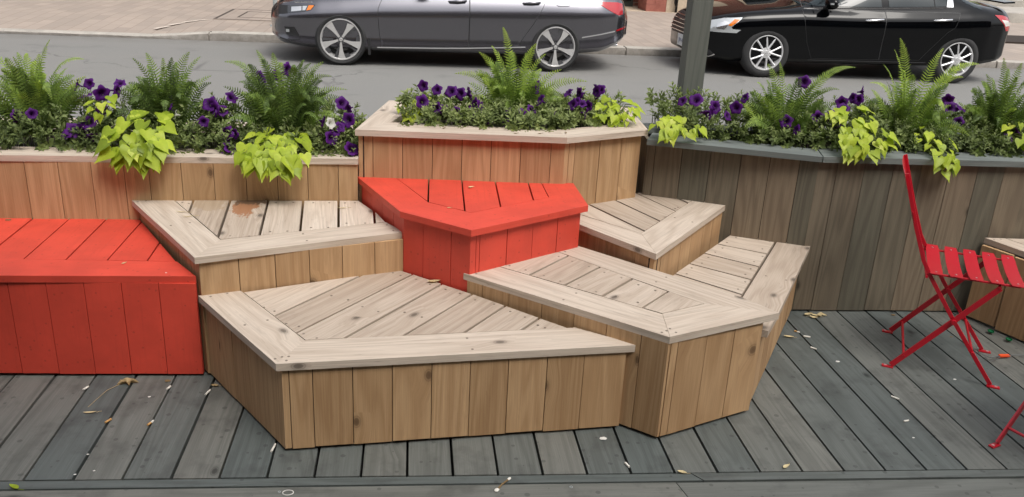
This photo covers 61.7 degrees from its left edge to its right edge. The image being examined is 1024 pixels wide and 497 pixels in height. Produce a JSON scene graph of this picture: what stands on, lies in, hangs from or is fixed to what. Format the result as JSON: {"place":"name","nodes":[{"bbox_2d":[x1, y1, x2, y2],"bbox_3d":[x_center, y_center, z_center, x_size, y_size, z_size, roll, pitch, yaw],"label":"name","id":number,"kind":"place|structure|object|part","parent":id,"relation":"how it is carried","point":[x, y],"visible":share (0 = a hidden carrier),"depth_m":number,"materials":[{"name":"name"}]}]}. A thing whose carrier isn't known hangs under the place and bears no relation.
{"place":"outdoors","nodes":[
{"label":"outdoors","id":0,"kind":"place"},
{"bbox_2d":[0,33,1023,129],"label":"road","id":1,"kind":"structure","parent":0,"point":[373,82],"depth_m":11.25,"materials":[{"name":"grey asphalt"}]},
{"bbox_2d":[271,0,626,71],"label":"parked car","id":2,"kind":"object","parent":1,"relation":"on","point":[562,34],"visible":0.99,"depth_m":11.12,"materials":[{"name":"grey paint"}]},
{"bbox_3d":[-1.147,-2.962,11.144,1.177,0.678,0.244,0,21,-7],"label":"door","id":3,"kind":"part","parent":2,"relation":"part of","materials":[{"name":"grey metal"}]},
{"bbox_3d":[-0.049,-2.960,11.201,1.018,0.685,0.121,0,21,-7],"label":"door","id":4,"kind":"part","parent":2,"relation":"part of","materials":[{"name":"grey metal"}]},
{"bbox_3d":[0.670,-3.211,11.202,0.209,0.106,0.069,0,21,-7],"label":"fuel door","id":5,"kind":"part","parent":2,"relation":"part of","materials":[{"name":"silver metal"}]},
{"bbox_2d":[0,309,1023,496],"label":"deck","id":6,"kind":"structure","parent":1,"relation":"on","point":[821,421],"depth_m":2.98,"materials":[{"name":"black wood"}]},
{"bbox_2d":[9,484,22,489],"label":"fallen leaf","id":7,"kind":"object","parent":6,"relation":"on","point":[14,486],"visible":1,"depth_m":2.62,"materials":[{"name":"green plant"}]},
{"bbox_2d":[0,218,204,373],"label":"timber bench","id":8,"kind":"object","parent":6,"relation":"on","point":[77,296],"visible":1,"depth_m":3.21,"materials":[{"name":"red wood"}]},
{"bbox_2d":[88,378,137,406],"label":"fallen leaf","id":9,"kind":"object","parent":6,"relation":"on","point":[128,380],"visible":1,"depth_m":3.22,"materials":[{"name":"beige plant"}]},
{"bbox_2d":[0,117,358,236],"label":"planter box","id":10,"kind":"object","parent":6,"relation":"on","point":[52,183],"visible":0.16,"depth_m":3.66,"materials":[{"name":"brown wood"}]},
{"bbox_2d":[0,98,67,150],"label":"petunia","id":11,"kind":"object","parent":10,"relation":"on","point":[13,133],"visible":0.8,"depth_m":3.67,"materials":[{"name":"green plant"}]},
{"bbox_2d":[0,40,99,137],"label":"fern","id":12,"kind":"object","parent":10,"relation":"on","point":[35,88],"visible":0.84,"depth_m":3.72,"materials":[{"name":"green plant"}]},
{"bbox_2d":[32,78,152,152],"bbox_3d":[-1.808,-0.553,3.758,0.516,0.346,0.440,0,21,-7],"label":"petunia","id":13,"kind":"object","parent":10,"relation":"on","point":[73,132],"visible":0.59,"depth_m":3.71,"materials":[{"name":"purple plant"}]},
{"bbox_2d":[81,94,117,124],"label":"sweet potato vine","id":14,"kind":"object","parent":10,"relation":"on","point":[112,99],"visible":1,"depth_m":3.70,"materials":[{"name":"green plant"}]},
{"bbox_2d":[92,110,177,179],"bbox_3d":[-1.568,-0.440,3.617,0.329,0.238,0.315,0,21,-7],"label":"sweet potato vine","id":15,"kind":"object","parent":10,"relation":"on","point":[146,151],"visible":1,"depth_m":3.55,"materials":[{"name":"green plant"}]},
{"bbox_2d":[114,52,234,135],"bbox_3d":[-1.500,-0.675,3.819,0.535,0.401,0.266,0,21,-7],"label":"fern","id":16,"kind":"object","parent":10,"relation":"on","point":[158,95],"visible":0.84,"depth_m":3.78,"materials":[{"name":"green plant"}]},
{"bbox_2d":[134,92,228,154],"bbox_3d":[-1.466,-0.536,3.820,0.414,0.302,0.417,0,21,-7],"label":"petunia","id":17,"kind":"object","parent":10,"relation":"on","point":[188,129],"visible":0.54,"depth_m":3.77,"materials":[{"name":"green plant"}]},
{"bbox_2d":[205,61,308,155],"bbox_3d":[-1.139,-0.597,3.833,0.451,0.438,0.411,0,21,-7],"label":"petunia","id":18,"kind":"object","parent":10,"relation":"on","point":[228,134],"visible":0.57,"depth_m":3.81,"materials":[{"name":"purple plant"}]},
{"bbox_2d":[233,127,313,185],"bbox_3d":[-1.020,-0.400,3.708,0.322,0.189,0.323,0,21,-7],"label":"sweet potato vine","id":19,"kind":"object","parent":10,"relation":"on","point":[280,156],"visible":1,"depth_m":3.62,"materials":[{"name":"green plant"}]},
{"bbox_2d":[210,50,347,134],"bbox_3d":[-1.061,-0.671,3.843,0.640,0.419,0.422,0,21,-7],"label":"fern","id":20,"kind":"object","parent":10,"relation":"on","point":[302,100],"visible":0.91,"depth_m":3.83,"materials":[{"name":"green plant"}]},
{"bbox_2d":[293,96,368,156],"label":"petunia","id":21,"kind":"object","parent":10,"relation":"on","point":[336,126],"visible":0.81,"depth_m":3.83,"materials":[{"name":"green plant"}]},
{"bbox_2d":[132,200,402,372],"bbox_3d":[-1.040,0.094,3.647,0.959,0.488,0.763,-7,23,-26],"label":"timber bench","id":22,"kind":"object","parent":6,"relation":"on","point":[242,254],"visible":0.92,"depth_m":3.38,"materials":[{"name":"brown wood"}]},
{"bbox_2d":[198,271,634,448],"bbox_3d":[-0.388,0.374,3.220,1.522,0.328,0.750,-2,21,-12],"label":"timber bench","id":23,"kind":"object","parent":6,"relation":"on","point":[388,356],"visible":1,"depth_m":2.96,"materials":[{"name":"brown wood"}]},
{"bbox_2d":[358,176,587,291],"bbox_3d":[-0.183,0.082,3.656,0.977,0.589,0.701,0,21,-7],"label":"timber bench","id":24,"kind":"object","parent":6,"relation":"on","point":[451,246],"visible":0.58,"depth_m":3.47,"materials":[{"name":"red wood"}]},
{"bbox_2d":[355,100,647,210],"bbox_3d":[-0.057,-0.187,4.233,1.363,0.921,0.725,0,21,-7],"label":"planter box","id":25,"kind":"object","parent":6,"relation":"on","point":[593,164],"visible":0.31,"depth_m":3.82,"materials":[{"name":"brown wood"}]},
{"bbox_2d":[396,96,432,122],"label":"sweet potato vine","id":26,"kind":"object","parent":25,"relation":"on","point":[410,119],"visible":0.34,"depth_m":3.94,"materials":[{"name":"green plant"}]},
{"bbox_2d":[394,79,496,129],"bbox_3d":[-0.302,-0.635,3.947,0.481,0.256,0.377,0,21,-7],"label":"petunia","id":27,"kind":"object","parent":25,"relation":"on","point":[448,109],"visible":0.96,"depth_m":3.92,"materials":[{"name":"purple plant"}]},
{"bbox_2d":[454,27,587,126],"bbox_3d":[0.017,-0.795,4.056,0.661,0.486,0.362,-7,23,-25],"label":"fern","id":28,"kind":"object","parent":25,"relation":"on","point":[499,84],"visible":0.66,"depth_m":4.03,"materials":[{"name":"green plant"}]},
{"bbox_2d":[486,80,566,131],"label":"petunia","id":29,"kind":"object","parent":25,"relation":"on","point":[525,118],"visible":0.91,"depth_m":3.91,"materials":[{"name":"green plant"}]},
{"bbox_2d":[549,84,628,129],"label":"petunia","id":30,"kind":"object","parent":25,"relation":"on","point":[581,105],"visible":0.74,"depth_m":4.02,"materials":[{"name":"purple plant"}]},
{"bbox_2d":[592,95,645,127],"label":"sweet potato vine","id":31,"kind":"object","parent":25,"relation":"on","point":[614,119],"visible":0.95,"depth_m":4.03,"materials":[{"name":"green plant"}]},
{"bbox_2d":[494,477,510,491],"bbox_3d":[-0.029,0.754,2.745,0.015,0.007,0.092,15,24,29],"label":"wooden fork","id":32,"kind":"object","parent":6,"relation":"on","point":[498,488],"visible":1,"depth_m":2.74,"materials":[{"name":"wood"}]},
{"bbox_2d":[463,246,778,436],"bbox_3d":[0.394,0.345,3.304,1.055,0.398,0.578,18,26,35],"label":"timber bench","id":33,"kind":"object","parent":6,"relation":"on","point":[691,361],"visible":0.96,"depth_m":3.10,"materials":[{"name":"brown wood"}]},
{"bbox_2d":[578,193,724,275],"bbox_3d":[0.587,0.052,4.005,0.533,0.471,0.931,15,24,29],"label":"timber bench","id":34,"kind":"object","parent":6,"relation":"on","point":[670,236],"visible":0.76,"depth_m":3.77,"materials":[{"name":"brown wood"}]},
{"bbox_2d":[673,236,809,400],"bbox_3d":[0.963,0.246,3.751,0.469,0.326,1.135,12,23,23],"label":"timber bench","id":35,"kind":"object","parent":6,"relation":"on","point":[731,264],"visible":0.73,"depth_m":3.69,"materials":[{"name":"brown wood"}]},
{"bbox_2d":[636,123,1023,310],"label":"planter box","id":36,"kind":"object","parent":6,"relation":"on","point":[851,225],"visible":0.52,"depth_m":4.04,"materials":[{"name":"weathered wood"},{"name":"grey painted wood"}]},
{"bbox_2d":[648,115,707,146],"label":"sweet potato vine","id":37,"kind":"object","parent":36,"relation":"on","point":[671,127],"visible":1,"depth_m":3.94,"materials":[{"name":"green plant"}]},
{"bbox_2d":[644,81,768,144],"bbox_3d":[0.926,-0.637,4.179,0.519,0.301,0.488,0,21,-7],"label":"petunia","id":38,"kind":"object","parent":36,"relation":"on","point":[731,113],"visible":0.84,"depth_m":4.12,"materials":[{"name":"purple plant"}]},
{"bbox_2d":[742,75,839,150],"bbox_3d":[1.327,-0.624,4.087,0.428,0.380,0.454,0,21,-7],"label":"petunia","id":39,"kind":"object","parent":36,"relation":"on","point":[812,131],"visible":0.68,"depth_m":4.01,"materials":[{"name":"green plant"}]},
{"bbox_2d":[739,63,855,146],"bbox_3d":[1.318,-0.670,4.095,0.593,0.431,0.330,-3,21,-16],"label":"fern","id":40,"kind":"object","parent":36,"relation":"on","point":[775,105],"visible":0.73,"depth_m":4.05,"materials":[{"name":"green plant"}]},
{"bbox_2d":[825,105,900,164],"bbox_3d":[1.597,-0.520,3.940,0.306,0.220,0.343,0,21,-7],"label":"sweet potato vine","id":41,"kind":"object","parent":36,"relation":"on","point":[850,148],"visible":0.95,"depth_m":3.86,"materials":[{"name":"green plant"}]},
{"bbox_2d":[818,86,918,153],"bbox_3d":[1.659,-0.584,4.075,0.457,0.345,0.397,0,21,-7],"label":"petunia","id":42,"kind":"object","parent":36,"relation":"on","point":[853,98],"visible":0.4,"depth_m":4.07,"materials":[{"name":"green plant"}]},
{"bbox_2d":[847,38,978,150],"bbox_3d":[1.936,-0.734,4.161,0.577,0.564,0.420,13,23,25],"label":"fern","id":43,"kind":"object","parent":36,"relation":"on","point":[904,108],"visible":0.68,"depth_m":4.09,"materials":[{"name":"green plant"}]},
{"bbox_2d":[914,126,960,181],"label":"sweet potato vine","id":44,"kind":"object","parent":36,"relation":"on","point":[941,162],"visible":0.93,"depth_m":3.89,"materials":[{"name":"green plant"}]},
{"bbox_2d":[893,93,1005,156],"bbox_3d":[2.048,-0.569,4.120,0.511,0.323,0.416,0,21,-7],"label":"petunia","id":45,"kind":"object","parent":36,"relation":"on","point":[972,142],"visible":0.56,"depth_m":4.06,"materials":[{"name":"green plant"}]},
{"bbox_2d":[944,58,1023,152],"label":"fern","id":46,"kind":"object","parent":36,"relation":"on","point":[995,109],"visible":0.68,"depth_m":4.14,"materials":[{"name":"green plant"}]},
{"bbox_2d":[960,106,1023,157],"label":"petunia","id":47,"kind":"object","parent":36,"relation":"on","point":[1007,142],"visible":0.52,"depth_m":4.08,"materials":[{"name":"green plant"}]},
{"bbox_2d":[1001,122,1023,150],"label":"sweet potato vine","id":48,"kind":"object","parent":36,"relation":"on","point":[1019,142],"visible":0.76,"depth_m":4.07,"materials":[{"name":"green plant"}]},
{"bbox_2d":[882,154,1023,389],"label":"folding chair","id":49,"kind":"object","parent":6,"relation":"on","point":[932,265],"visible":1,"depth_m":3.56,"materials":[{"name":"red metal"}]},
{"bbox_2d":[976,347,1012,361],"bbox_3d":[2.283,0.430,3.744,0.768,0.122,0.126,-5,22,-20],"label":"wire tie","id":50,"kind":"object","parent":6,"relation":"on","point":[1003,355],"visible":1,"depth_m":3.76,"materials":[{"name":"orange metal"}]},
{"bbox_2d":[966,238,1023,340],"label":"timber bench","id":51,"kind":"object","parent":6,"relation":"on","point":[1003,311],"visible":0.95,"depth_m":4.00,"materials":[{"name":"brown wood"}]},
{"bbox_2d":[988,401,1023,448],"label":"folding chair","id":52,"kind":"object","parent":6,"relation":"on","point":[1007,428],"visible":1,"depth_m":3.10,"materials":[{"name":"red metal"}]},
{"bbox_2d":[0,28,1023,68],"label":"kerb","id":53,"kind":"structure","parent":1,"relation":"on","point":[242,36],"depth_m":12.81,"materials":[{"name":"concrete"}]},
{"bbox_2d":[675,0,713,121],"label":"timber post","id":54,"kind":"object","parent":1,"relation":"on","point":[696,32],"depth_m":4.26,"materials":[{"name":"wood"}]},
{"bbox_2d":[670,0,1014,82],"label":"parked car","id":55,"kind":"object","parent":1,"relation":"on","point":[755,37],"visible":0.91,"depth_m":11.85,"materials":[{"name":"black paint"}]},
{"bbox_3d":[4.539,-2.957,11.852,1.189,0.675,0.156,0,21,-7],"label":"door","id":56,"kind":"part","parent":55,"relation":"part of","materials":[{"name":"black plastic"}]},
{"bbox_3d":[4.616,-3.562,11.900,0.935,0.384,0.431,0,21,-7],"label":"side window","id":57,"kind":"part","parent":55,"relation":"part of","materials":[{"name":"grey glass"}]},
{"bbox_3d":[5.503,-3.536,11.906,0.700,0.361,0.237,0,21,-7],"label":"side window","id":58,"kind":"part","parent":55,"relation":"part of","materials":[{"name":"grey glass"}]},
{"bbox_3d":[5.677,-2.953,11.955,1.094,0.675,0.107,0,21,-7],"label":"door","id":59,"kind":"part","parent":55,"relation":"part of","materials":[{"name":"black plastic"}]},
{"bbox_3d":[5.948,-3.489,11.935,0.210,0.236,0.156,0,21,-7],"label":"side window","id":60,"kind":"part","parent":55,"relation":"part of","materials":[{"name":"grey glass"}]},
{"bbox_3d":[6.160,-3.810,12.628,0.708,0.402,1.585,0,21,-7],"label":"rear window","id":61,"kind":"part","parent":55,"relation":"part of","materials":[{"name":"grey glass"}]},
{"bbox_2d":[0,0,1023,60],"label":"sidewalk","id":62,"kind":"structure","parent":0,"point":[648,29],"depth_m":14.42,"materials":[{"name":"concrete"}]},
{"bbox_2d":[155,19,215,28],"bbox_3d":[-5.245,-3.571,13.631,0.288,0.042,1.215,14,23,27],"label":"paint mark","id":63,"kind":"object","parent":62,"relation":"on","point":[177,23],"visible":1,"depth_m":13.61,"materials":[{"name":"white paint"}]},
{"bbox_2d":[213,9,271,21],"bbox_3d":[-4.295,-4.090,15.068,1.500,0.017,1.700,0,21,-7],"label":"utility cover","id":64,"kind":"object","parent":62,"relation":"on","point":[248,15],"visible":0.51,"depth_m":14.85,"materials":[{"name":"concrete"}]},
{"bbox_2d":[623,0,715,12],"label":"shop building","id":65,"kind":"structure","parent":62,"relation":"on","point":[670,6],"depth_m":19.48,"materials":[{"name":"beige brick"}]},
{"bbox_2d":[623,0,632,6],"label":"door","id":66,"kind":"structure","parent":65,"relation":"in","point":[627,3],"depth_m":20.40,"materials":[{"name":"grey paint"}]},
{"bbox_2d":[968,0,1023,22],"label":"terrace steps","id":67,"kind":"structure","parent":62,"relation":"on","point":[1014,11],"depth_m":22.95,"materials":[{"name":"concrete"}]},
{"bbox_2d":[1005,35,1023,43],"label":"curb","id":68,"kind":"object","parent":62,"relation":"on","point":[1013,39],"depth_m":17.24,"materials":[{"name":"grey concrete"}]}
]}

